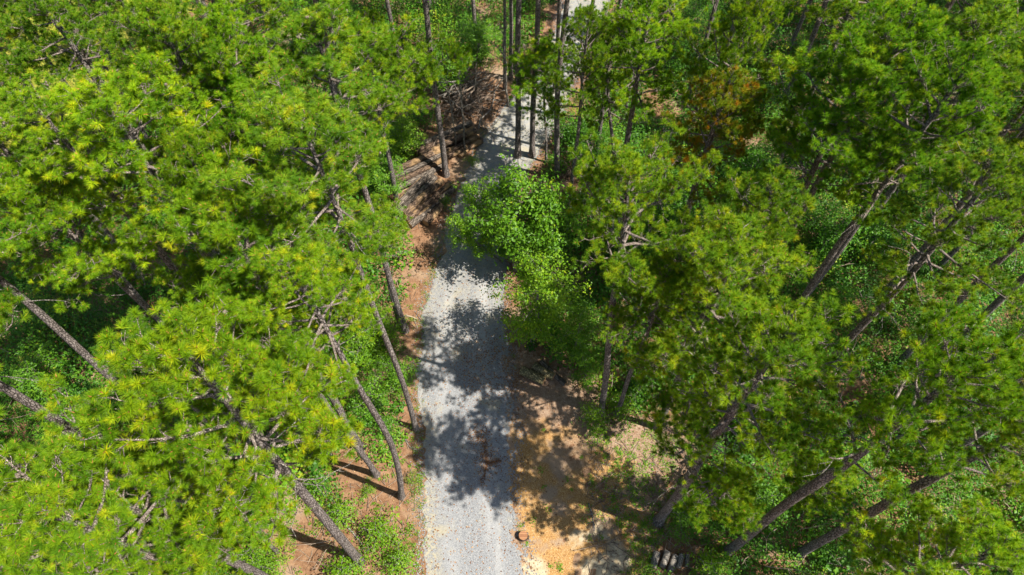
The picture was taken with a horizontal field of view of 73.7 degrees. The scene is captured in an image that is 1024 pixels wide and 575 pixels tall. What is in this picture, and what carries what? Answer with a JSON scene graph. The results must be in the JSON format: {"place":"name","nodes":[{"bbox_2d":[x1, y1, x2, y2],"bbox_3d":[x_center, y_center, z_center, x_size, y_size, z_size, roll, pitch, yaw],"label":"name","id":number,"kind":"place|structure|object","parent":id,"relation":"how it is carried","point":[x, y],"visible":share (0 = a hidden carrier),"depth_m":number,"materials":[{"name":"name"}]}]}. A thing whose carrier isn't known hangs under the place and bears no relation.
{"place":"outdoors","nodes":[
{"label":"outdoors","id":0,"kind":"place"},
{"bbox_2d":[267,239,699,574],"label":"fallen leaves","id":1,"kind":"object","parent":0,"point":[477,438],"depth_m":31.14,"materials":[{"name":"brown plant"}]},
{"bbox_2d":[408,0,613,574],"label":"gravel track","id":2,"kind":"structure","parent":0,"point":[489,151],"depth_m":32.16,"materials":[{"name":"grey gravel"}]},
{"bbox_2d":[0,0,1023,574],"bbox_3d":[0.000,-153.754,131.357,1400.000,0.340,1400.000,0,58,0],"label":"ground","id":3,"kind":"structure","parent":0,"point":[424,238],"depth_m":33.57,"materials":[{"name":"brown soil"}]},
{"bbox_2d":[0,336,85,421],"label":"shrub","id":4,"kind":"object","parent":3,"relation":"on","point":[26,374],"visible":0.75,"depth_m":30.54,"materials":[{"name":"green plant"}]},
{"bbox_2d":[0,433,103,524],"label":"pine tree","id":5,"kind":"object","parent":3,"relation":"on","point":[3,492],"visible":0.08,"depth_m":18.71,"materials":[{"name":"green plant"}]},
{"bbox_2d":[0,0,116,206],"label":"pine tree","id":6,"kind":"object","parent":3,"relation":"on","point":[15,34],"visible":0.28,"depth_m":28.74,"materials":[{"name":"green plant"}]},
{"bbox_2d":[0,32,146,283],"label":"pine tree","id":7,"kind":"object","parent":3,"relation":"on","point":[106,231],"visible":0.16,"depth_m":25.30,"materials":[{"name":"green plant"}]},
{"bbox_2d":[1,0,153,162],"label":"pine tree","id":8,"kind":"object","parent":3,"relation":"on","point":[68,57],"visible":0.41,"depth_m":26.68,"materials":[{"name":"green plant"}]},
{"bbox_2d":[0,52,158,323],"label":"pine tree","id":9,"kind":"object","parent":3,"relation":"on","point":[7,151],"visible":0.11,"depth_m":22.81,"materials":[{"name":"green plant"}]},
{"bbox_2d":[0,213,159,420],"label":"pine tree","id":10,"kind":"object","parent":3,"relation":"on","point":[59,330],"visible":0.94,"depth_m":22.37,"materials":[{"name":"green plant"}]},
{"bbox_2d":[0,134,164,322],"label":"pine tree","id":11,"kind":"object","parent":3,"relation":"on","point":[19,190],"visible":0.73,"depth_m":22.38,"materials":[{"name":"green plant"}]},
{"bbox_2d":[1,0,175,161],"bbox_3d":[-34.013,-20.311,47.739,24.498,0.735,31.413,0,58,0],"label":"tree","id":12,"kind":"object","parent":3,"relation":"on","point":[79,62],"depth_m":44.87,"materials":[{"name":"green plant"}]},
{"bbox_2d":[0,285,184,505],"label":"pine tree","id":13,"kind":"object","parent":3,"relation":"on","point":[22,398],"visible":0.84,"depth_m":18.44,"materials":[{"name":"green plant"}]},
{"bbox_2d":[0,0,196,158],"bbox_3d":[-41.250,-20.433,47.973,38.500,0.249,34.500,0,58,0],"label":"tree","id":14,"kind":"object","parent":3,"relation":"on","point":[127,36],"depth_m":45.11,"materials":[{"name":"green plant"}]},
{"bbox_2d":[0,0,216,255],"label":"pine tree","id":15,"kind":"object","parent":3,"relation":"on","point":[51,8],"visible":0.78,"depth_m":21.97,"materials":[{"name":"green plant"}]},
{"bbox_2d":[0,68,228,329],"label":"pine tree","id":16,"kind":"object","parent":3,"relation":"on","point":[25,129],"visible":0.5,"depth_m":20.40,"materials":[{"name":"green plant"}]},
{"bbox_2d":[0,372,232,574],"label":"pine tree","id":17,"kind":"object","parent":3,"relation":"on","point":[45,494],"visible":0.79,"depth_m":13.59,"materials":[{"name":"green plant"}]},
{"bbox_2d":[66,387,193,486],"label":"pine tree","id":18,"kind":"object","parent":3,"relation":"on","point":[115,406],"visible":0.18,"depth_m":21.60,"materials":[{"name":"green plant"}]},
{"bbox_2d":[30,427,268,574],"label":"pine tree","id":19,"kind":"object","parent":3,"relation":"on","point":[134,483],"visible":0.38,"depth_m":15.82,"materials":[{"name":"green plant"}]},
{"bbox_2d":[36,47,285,376],"bbox_3d":[-10.731,-0.725,25.099,6.972,18.182,5.314,0,58,0],"label":"pine tree","id":20,"kind":"object","parent":3,"relation":"on","point":[101,108],"visible":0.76,"depth_m":18.97,"materials":[{"name":"green plant"}]},
{"bbox_2d":[89,305,239,461],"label":"pine tree","id":21,"kind":"object","parent":3,"relation":"on","point":[148,326],"visible":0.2,"depth_m":22.00,"materials":[{"name":"green plant"}]},
{"bbox_2d":[119,491,252,574],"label":"pine tree","id":22,"kind":"object","parent":3,"relation":"on","point":[144,565],"visible":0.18,"depth_m":18.35,"materials":[{"name":"green plant"}]},
{"bbox_2d":[101,0,291,277],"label":"pine tree","id":23,"kind":"object","parent":3,"relation":"on","point":[156,11],"visible":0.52,"depth_m":20.09,"materials":[{"name":"green plant"}]},
{"bbox_2d":[114,116,296,302],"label":"pine tree","id":24,"kind":"object","parent":3,"relation":"on","point":[186,145],"visible":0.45,"depth_m":18.93,"materials":[{"name":"green plant"}]},
{"bbox_2d":[153,254,266,347],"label":"pine tree","id":25,"kind":"object","parent":3,"relation":"on","point":[189,275],"visible":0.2,"depth_m":19.95,"materials":[{"name":"green plant"}]},
{"bbox_2d":[65,280,366,566],"bbox_3d":[-6.177,6.160,20.066,5.514,19.301,5.213,0,58,0],"label":"pine tree","id":26,"kind":"object","parent":3,"relation":"on","point":[194,364],"visible":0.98,"depth_m":13.85,"materials":[{"name":"green plant"}]},
{"bbox_2d":[185,473,292,554],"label":"pine tree","id":27,"kind":"object","parent":3,"relation":"on","point":[262,523],"visible":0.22,"depth_m":23.08,"materials":[{"name":"green plant"}]},
{"bbox_2d":[182,0,310,203],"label":"pine tree","id":28,"kind":"object","parent":3,"relation":"on","point":[266,4],"visible":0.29,"depth_m":27.64,"materials":[{"name":"green plant"}]},
{"bbox_2d":[168,0,337,314],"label":"pine tree","id":29,"kind":"object","parent":3,"relation":"on","point":[216,21],"visible":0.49,"depth_m":20.86,"materials":[{"name":"green plant"}]},
{"bbox_2d":[174,56,331,331],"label":"pine tree","id":30,"kind":"object","parent":3,"relation":"on","point":[227,95],"visible":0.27,"depth_m":21.22,"materials":[{"name":"green plant"}]},
{"bbox_2d":[229,540,289,574],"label":"shrub","id":31,"kind":"object","parent":3,"relation":"on","point":[268,565],"visible":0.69,"depth_m":26.92,"materials":[{"name":"green plant"}]},
{"bbox_2d":[156,155,365,450],"bbox_3d":[-6.832,1.981,23.483,5.522,17.831,5.132,0,58,0],"label":"pine tree","id":32,"kind":"object","parent":3,"relation":"on","point":[219,229],"visible":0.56,"depth_m":16.93,"materials":[{"name":"green plant"}]},
{"bbox_2d":[208,251,380,478],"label":"pine tree","id":33,"kind":"object","parent":3,"relation":"on","point":[375,472],"visible":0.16,"depth_m":17.89,"materials":[{"name":"green plant"}]},
{"bbox_2d":[238,132,362,330],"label":"pine tree","id":34,"kind":"object","parent":3,"relation":"on","point":[278,169],"visible":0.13,"depth_m":23.38,"materials":[{"name":"green plant"}]},
{"bbox_2d":[199,53,419,431],"bbox_3d":[-5.035,1.399,22.722,4.507,20.048,4.660,0,58,0],"label":"pine tree","id":35,"kind":"object","parent":3,"relation":"on","point":[314,119],"visible":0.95,"depth_m":15.97,"materials":[{"name":"green plant"}]},
{"bbox_2d":[226,237,405,500],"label":"pine tree","id":36,"kind":"object","parent":3,"relation":"on","point":[302,271],"visible":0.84,"depth_m":15.52,"materials":[{"name":"green plant"}]},
{"bbox_2d":[292,456,343,517],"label":"shrub","id":37,"kind":"object","parent":3,"relation":"on","point":[315,496],"visible":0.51,"depth_m":28.91,"materials":[{"name":"green plant"}]},
{"bbox_2d":[317,481,365,544],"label":"shrub","id":38,"kind":"object","parent":3,"relation":"on","point":[339,509],"visible":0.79,"depth_m":28.48,"materials":[{"name":"green plant"}]},
{"bbox_2d":[319,537,369,574],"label":"shrub","id":39,"kind":"object","parent":3,"relation":"on","point":[346,569],"visible":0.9,"depth_m":27.14,"materials":[{"name":"green plant"}]},
{"bbox_2d":[267,0,426,333],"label":"pine tree","id":40,"kind":"object","parent":3,"relation":"on","point":[308,65],"visible":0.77,"depth_m":19.81,"materials":[{"name":"green plant"}]},
{"bbox_2d":[340,317,387,374],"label":"shrub","id":41,"kind":"object","parent":3,"relation":"on","point":[366,361],"visible":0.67,"depth_m":31.67,"materials":[{"name":"green plant"}]},
{"bbox_2d":[343,364,400,425],"bbox_3d":[-6.397,4.948,30.684,2.970,3.390,3.104,0,58,0],"label":"shrub","id":42,"kind":"object","parent":3,"relation":"on","point":[374,396],"visible":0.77,"depth_m":30.32,"materials":[{"name":"green plant"}]},
{"bbox_2d":[346,298,408,358],"bbox_3d":[-6.431,2.017,32.492,3.059,2.941,2.913,0,58,0],"label":"shrub","id":43,"kind":"object","parent":3,"relation":"on","point":[387,325],"visible":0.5,"depth_m":32.14,"materials":[{"name":"green plant"}]},
{"bbox_2d":[346,503,410,568],"bbox_3d":[-5.570,10.197,28.187,2.715,2.010,2.761,0,58,0],"label":"shrub","id":44,"kind":"object","parent":3,"relation":"on","point":[379,532],"visible":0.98,"depth_m":27.91,"materials":[{"name":"green plant"}]},
{"bbox_2d":[349,190,413,327],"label":"pine tree","id":45,"kind":"object","parent":3,"relation":"on","point":[384,209],"visible":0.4,"depth_m":26.71,"materials":[{"name":"green plant"}]},
{"bbox_2d":[326,5,439,199],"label":"pine tree","id":46,"kind":"object","parent":3,"relation":"on","point":[369,21],"visible":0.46,"depth_m":30.35,"materials":[{"name":"green plant"}]},
{"bbox_2d":[359,150,409,199],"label":"leafy tree","id":47,"kind":"object","parent":3,"relation":"on","point":[382,169],"visible":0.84,"depth_m":36.42,"materials":[{"name":"green plant"}]},
{"bbox_2d":[364,352,422,400],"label":"shrub","id":48,"kind":"object","parent":3,"relation":"on","point":[394,378],"visible":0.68,"depth_m":30.94,"materials":[{"name":"green plant"}]},
{"bbox_2d":[376,522,427,574],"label":"shrub","id":49,"kind":"object","parent":3,"relation":"on","point":[401,560],"visible":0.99,"depth_m":27.44,"materials":[{"name":"green plant"}]},
{"bbox_2d":[377,112,430,160],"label":"leafy tree","id":50,"kind":"object","parent":3,"relation":"on","point":[408,143],"visible":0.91,"depth_m":38.04,"materials":[{"name":"green plant"}]},
{"bbox_2d":[375,0,473,177],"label":"pine tree","id":51,"kind":"object","parent":3,"relation":"on","point":[461,59],"visible":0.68,"depth_m":31.45,"materials":[{"name":"green plant"}]},
{"bbox_2d":[413,36,481,91],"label":"leafy tree","id":52,"kind":"object","parent":3,"relation":"on","point":[453,77],"visible":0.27,"depth_m":40.88,"materials":[{"name":"green plant"}]},
{"bbox_2d":[423,61,510,137],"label":"brush pile","id":53,"kind":"object","parent":3,"relation":"on","point":[474,95],"visible":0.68,"depth_m":41.73,"materials":[{"name":"brown wood"}]},
{"bbox_2d":[444,204,501,262],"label":"leafy tree","id":54,"kind":"object","parent":3,"relation":"on","point":[469,238],"visible":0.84,"depth_m":34.10,"materials":[{"name":"green plant"}]},
{"bbox_2d":[449,14,508,71],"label":"leafy tree","id":55,"kind":"object","parent":3,"relation":"on","point":[478,37],"visible":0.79,"depth_m":42.31,"materials":[{"name":"green plant"}]},
{"bbox_2d":[449,175,511,242],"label":"leafy tree","id":56,"kind":"object","parent":3,"relation":"on","point":[471,200],"visible":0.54,"depth_m":33.80,"materials":[{"name":"green plant"}]},
{"bbox_2d":[276,128,695,574],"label":"weeds","id":57,"kind":"object","parent":3,"relation":"on","point":[652,530],"visible":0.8,"depth_m":29.73,"materials":[{"name":"green plant"}]},
{"bbox_2d":[0,0,1023,574],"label":"undergrowth","id":58,"kind":"object","parent":3,"relation":"on","point":[850,296],"visible":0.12,"depth_m":34.06,"materials":[{"name":"green plant"}]},
{"bbox_2d":[0,0,1023,574],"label":"twig litter","id":59,"kind":"object","parent":3,"relation":"on","point":[600,522],"visible":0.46,"depth_m":29.52,"materials":[{"name":"brown wood"}]},
{"bbox_2d":[460,145,570,271],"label":"leafy tree","id":60,"kind":"object","parent":3,"relation":"on","point":[506,231],"visible":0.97,"depth_m":31.16,"materials":[{"name":"green plant"}]},
{"bbox_2d":[514,0,521,158],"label":"pine tree","id":61,"kind":"object","parent":3,"relation":"on","point":[517,153],"visible":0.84,"depth_m":35.82,"materials":[{"name":"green plant"}]},
{"bbox_2d":[528,0,540,157],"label":"pine tree","id":62,"kind":"object","parent":3,"relation":"on","point":[532,153],"visible":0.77,"depth_m":36.36,"materials":[{"name":"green plant"}]},
{"bbox_2d":[481,246,592,358],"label":"leafy tree","id":63,"kind":"object","parent":3,"relation":"on","point":[531,322],"visible":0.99,"depth_m":29.55,"materials":[{"name":"green plant"}]},
{"bbox_2d":[503,28,579,161],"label":"pine tree","id":64,"kind":"object","parent":3,"relation":"on","point":[545,60],"visible":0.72,"depth_m":33.88,"materials":[{"name":"green plant"}]},
{"bbox_2d":[513,173,591,272],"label":"leafy tree","id":65,"kind":"object","parent":3,"relation":"on","point":[554,239],"visible":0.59,"depth_m":32.14,"materials":[{"name":"green plant"}]},
{"bbox_2d":[537,108,589,149],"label":"shrub","id":66,"kind":"object","parent":3,"relation":"on","point":[564,124],"visible":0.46,"depth_m":39.31,"materials":[{"name":"green plant"}]},
{"bbox_2d":[554,0,578,179],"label":"pine tree","id":67,"kind":"object","parent":3,"relation":"on","point":[556,121],"visible":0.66,"depth_m":34.31,"materials":[{"name":"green plant"}]},
{"bbox_2d":[539,0,615,236],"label":"pine tree","id":68,"kind":"object","parent":3,"relation":"on","point":[596,26],"visible":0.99,"depth_m":26.62,"materials":[{"name":"green plant"}]},
{"bbox_2d":[549,295,606,367],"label":"leafy tree","id":69,"kind":"object","parent":3,"relation":"on","point":[578,338],"visible":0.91,"depth_m":30.12,"materials":[{"name":"green plant"}]},
{"bbox_2d":[563,344,612,392],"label":"shrub","id":70,"kind":"object","parent":3,"relation":"on","point":[588,369],"visible":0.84,"depth_m":30.99,"materials":[{"name":"green plant"}]},
{"bbox_2d":[560,114,619,162],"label":"shrub","id":71,"kind":"object","parent":3,"relation":"on","point":[584,130],"visible":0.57,"depth_m":38.38,"materials":[{"name":"green plant"}]},
{"bbox_2d":[567,10,649,185],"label":"pine tree","id":72,"kind":"object","parent":3,"relation":"on","point":[612,51],"visible":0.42,"depth_m":30.86,"materials":[{"name":"green plant"}]},
{"bbox_2d":[597,389,650,425],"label":"shrub","id":73,"kind":"object","parent":3,"relation":"on","point":[615,404],"visible":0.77,"depth_m":31.07,"materials":[{"name":"green plant"}]},
{"bbox_2d":[566,0,700,235],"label":"pine tree","id":74,"kind":"object","parent":3,"relation":"on","point":[648,8],"visible":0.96,"depth_m":26.72,"materials":[{"name":"green plant"}]},
{"bbox_2d":[611,369,669,410],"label":"shrub","id":75,"kind":"object","parent":3,"relation":"on","point":[643,387],"visible":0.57,"depth_m":31.14,"materials":[{"name":"green plant"}]},
{"bbox_2d":[560,117,722,416],"bbox_3d":[3.849,0.969,24.590,4.951,17.422,4.851,0,58,0],"label":"pine tree","id":76,"kind":"object","parent":3,"relation":"on","point":[605,176],"visible":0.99,"depth_m":18.88,"materials":[{"name":"green plant"}]},
{"bbox_2d":[598,248,700,416],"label":"pine tree","id":77,"kind":"object","parent":3,"relation":"on","point":[672,273],"visible":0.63,"depth_m":22.81,"materials":[{"name":"green plant"}]},
{"bbox_2d":[653,493,705,545],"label":"shrub","id":78,"kind":"object","parent":3,"relation":"on","point":[677,515],"visible":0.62,"depth_m":28.18,"materials":[{"name":"green plant"}]},
{"bbox_2d":[641,164,718,237],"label":"leafy tree","id":79,"kind":"object","parent":3,"relation":"on","point":[679,204],"visible":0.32,"depth_m":33.42,"materials":[{"name":"green plant"}]},
{"bbox_2d":[673,539,741,574],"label":"shrub","id":80,"kind":"object","parent":3,"relation":"on","point":[707,563],"visible":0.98,"depth_m":27.28,"materials":[{"name":"green plant"}]},
{"bbox_2d":[655,57,774,245],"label":"pine tree","id":81,"kind":"object","parent":3,"relation":"on","point":[726,102],"visible":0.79,"depth_m":25.08,"materials":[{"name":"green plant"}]},
{"bbox_2d":[619,211,816,429],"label":"pine tree","id":82,"kind":"object","parent":3,"relation":"on","point":[739,245],"visible":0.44,"depth_m":20.65,"materials":[{"name":"green plant"}]},
{"bbox_2d":[645,156,816,380],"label":"pine tree","id":83,"kind":"object","parent":3,"relation":"on","point":[778,229],"visible":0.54,"depth_m":20.76,"materials":[{"name":"green plant"}]},
{"bbox_2d":[698,454,764,518],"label":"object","id":84,"kind":"object","parent":3,"relation":"on","point":[737,468],"visible":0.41,"depth_m":24.09,"materials":[{"name":"green plant"}]},
{"bbox_2d":[713,143,776,204],"bbox_3d":[12.776,-5.886,37.162,3.539,4.093,3.630,-13,59,-8],"label":"shrub","id":85,"kind":"object","parent":3,"relation":"on","point":[752,153],"visible":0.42,"depth_m":36.39,"materials":[{"name":"green plant"}]},
{"bbox_2d":[673,0,824,260],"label":"pine tree","id":86,"kind":"object","parent":3,"relation":"on","point":[756,10],"visible":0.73,"depth_m":24.18,"materials":[{"name":"green plant"}]},
{"bbox_2d":[716,466,790,539],"bbox_3d":[9.944,8.825,28.279,3.147,3.130,3.212,-33,64,-19],"label":"shrub","id":87,"kind":"object","parent":3,"relation":"on","point":[762,498],"visible":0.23,"depth_m":27.64,"materials":[{"name":"green plant"}]},
{"bbox_2d":[641,280,888,541],"bbox_3d":[6.294,5.347,21.566,4.948,17.479,4.925,0,58,0],"label":"pine tree","id":88,"kind":"object","parent":3,"relation":"on","point":[801,362],"visible":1,"depth_m":17.04,"materials":[{"name":"green plant"}]},
{"bbox_2d":[775,449,873,521],"bbox_3d":[10.772,7.997,25.646,3.203,7.939,2.858,0,58,0],"label":"shrub","id":89,"kind":"object","parent":3,"relation":"on","point":[845,477],"visible":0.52,"depth_m":23.02,"materials":[{"name":"green plant"}]},
{"bbox_2d":[801,193,878,265],"bbox_3d":[16.782,-2.982,35.399,3.981,3.865,4.083,-23,61,-14],"label":"shrub","id":90,"kind":"object","parent":3,"relation":"on","point":[826,229],"visible":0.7,"depth_m":34.69,"materials":[{"name":"green plant"}]},
{"bbox_2d":[757,0,949,210],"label":"pine tree","id":91,"kind":"object","parent":3,"relation":"on","point":[842,5],"visible":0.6,"depth_m":25.57,"materials":[{"name":"green plant"}]},
{"bbox_2d":[759,0,952,273],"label":"pine tree","id":92,"kind":"object","parent":3,"relation":"on","point":[908,26],"visible":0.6,"depth_m":21.25,"materials":[{"name":"green plant"}]},
{"bbox_2d":[748,12,966,295],"bbox_3d":[11.572,-3.283,27.414,5.934,16.920,5.999,0,58,0],"label":"pine tree","id":93,"kind":"object","parent":3,"relation":"on","point":[847,104],"visible":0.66,"depth_m":22.16,"materials":[{"name":"green plant"}]},
{"bbox_2d":[720,292,1023,557],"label":"pine tree","id":94,"kind":"object","parent":3,"relation":"on","point":[949,375],"visible":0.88,"depth_m":14.13,"materials":[{"name":"green plant"}]},
{"bbox_2d":[839,199,918,258],"bbox_3d":[18.792,-3.030,35.395,4.098,3.638,4.259,0,58,0],"label":"shrub","id":95,"kind":"object","parent":3,"relation":"on","point":[881,227],"visible":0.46,"depth_m":34.38,"materials":[{"name":"green plant"}]},
{"bbox_2d":[769,8,1012,341],"bbox_3d":[12.367,-2.333,26.218,5.047,17.944,5.478,-28,62,-16],"label":"pine tree","id":96,"kind":"object","parent":3,"relation":"on","point":[976,57],"visible":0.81,"depth_m":20.36,"materials":[{"name":"green plant"}]},
{"bbox_2d":[792,328,1023,559],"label":"pine tree","id":97,"kind":"object","parent":3,"relation":"on","point":[985,450],"visible":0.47,"depth_m":16.74,"materials":[{"name":"green plant"}]},
{"bbox_2d":[793,136,1023,400],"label":"pine tree","id":98,"kind":"object","parent":3,"relation":"on","point":[948,236],"visible":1,"depth_m":19.54,"materials":[{"name":"green plant"}]},
{"bbox_2d":[797,0,1023,311],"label":"pine tree","id":99,"kind":"object","parent":3,"relation":"on","point":[995,23],"visible":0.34,"depth_m":21.11,"materials":[{"name":"green plant"}]},
{"bbox_2d":[826,486,1023,574],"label":"pine tree","id":100,"kind":"object","parent":3,"relation":"on","point":[1008,549],"visible":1,"depth_m":17.62,"materials":[{"name":"green plant"}]},
{"bbox_2d":[860,0,1023,196],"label":"pine tree","id":101,"kind":"object","parent":3,"relation":"on","point":[958,15],"visible":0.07,"depth_m":28.86,"materials":[{"name":"green plant"}]},
{"bbox_2d":[860,0,1023,233],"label":"pine tree","id":102,"kind":"object","parent":3,"relation":"on","point":[892,189],"depth_m":26.75,"materials":[{"name":"green plant"}]},
{"bbox_2d":[878,22,1023,298],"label":"pine tree","id":103,"kind":"object","parent":3,"relation":"on","point":[960,206],"visible":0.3,"depth_m":25.43,"materials":[{"name":"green plant"}]},
{"bbox_2d":[890,186,1023,371],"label":"pine tree","id":104,"kind":"object","parent":3,"relation":"on","point":[999,260],"visible":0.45,"depth_m":25.43,"materials":[{"name":"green plant"}]},
{"bbox_2d":[501,342,699,574],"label":"dirt ground","id":105,"kind":"structure","parent":0,"point":[546,441],"depth_m":30.10,"materials":[{"name":"brown soil"}]},
{"bbox_2d":[571,392,609,446],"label":"shrub","id":106,"kind":"object","parent":105,"relation":"on","point":[593,416],"visible":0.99,"depth_m":30.52,"materials":[{"name":"green plant"}]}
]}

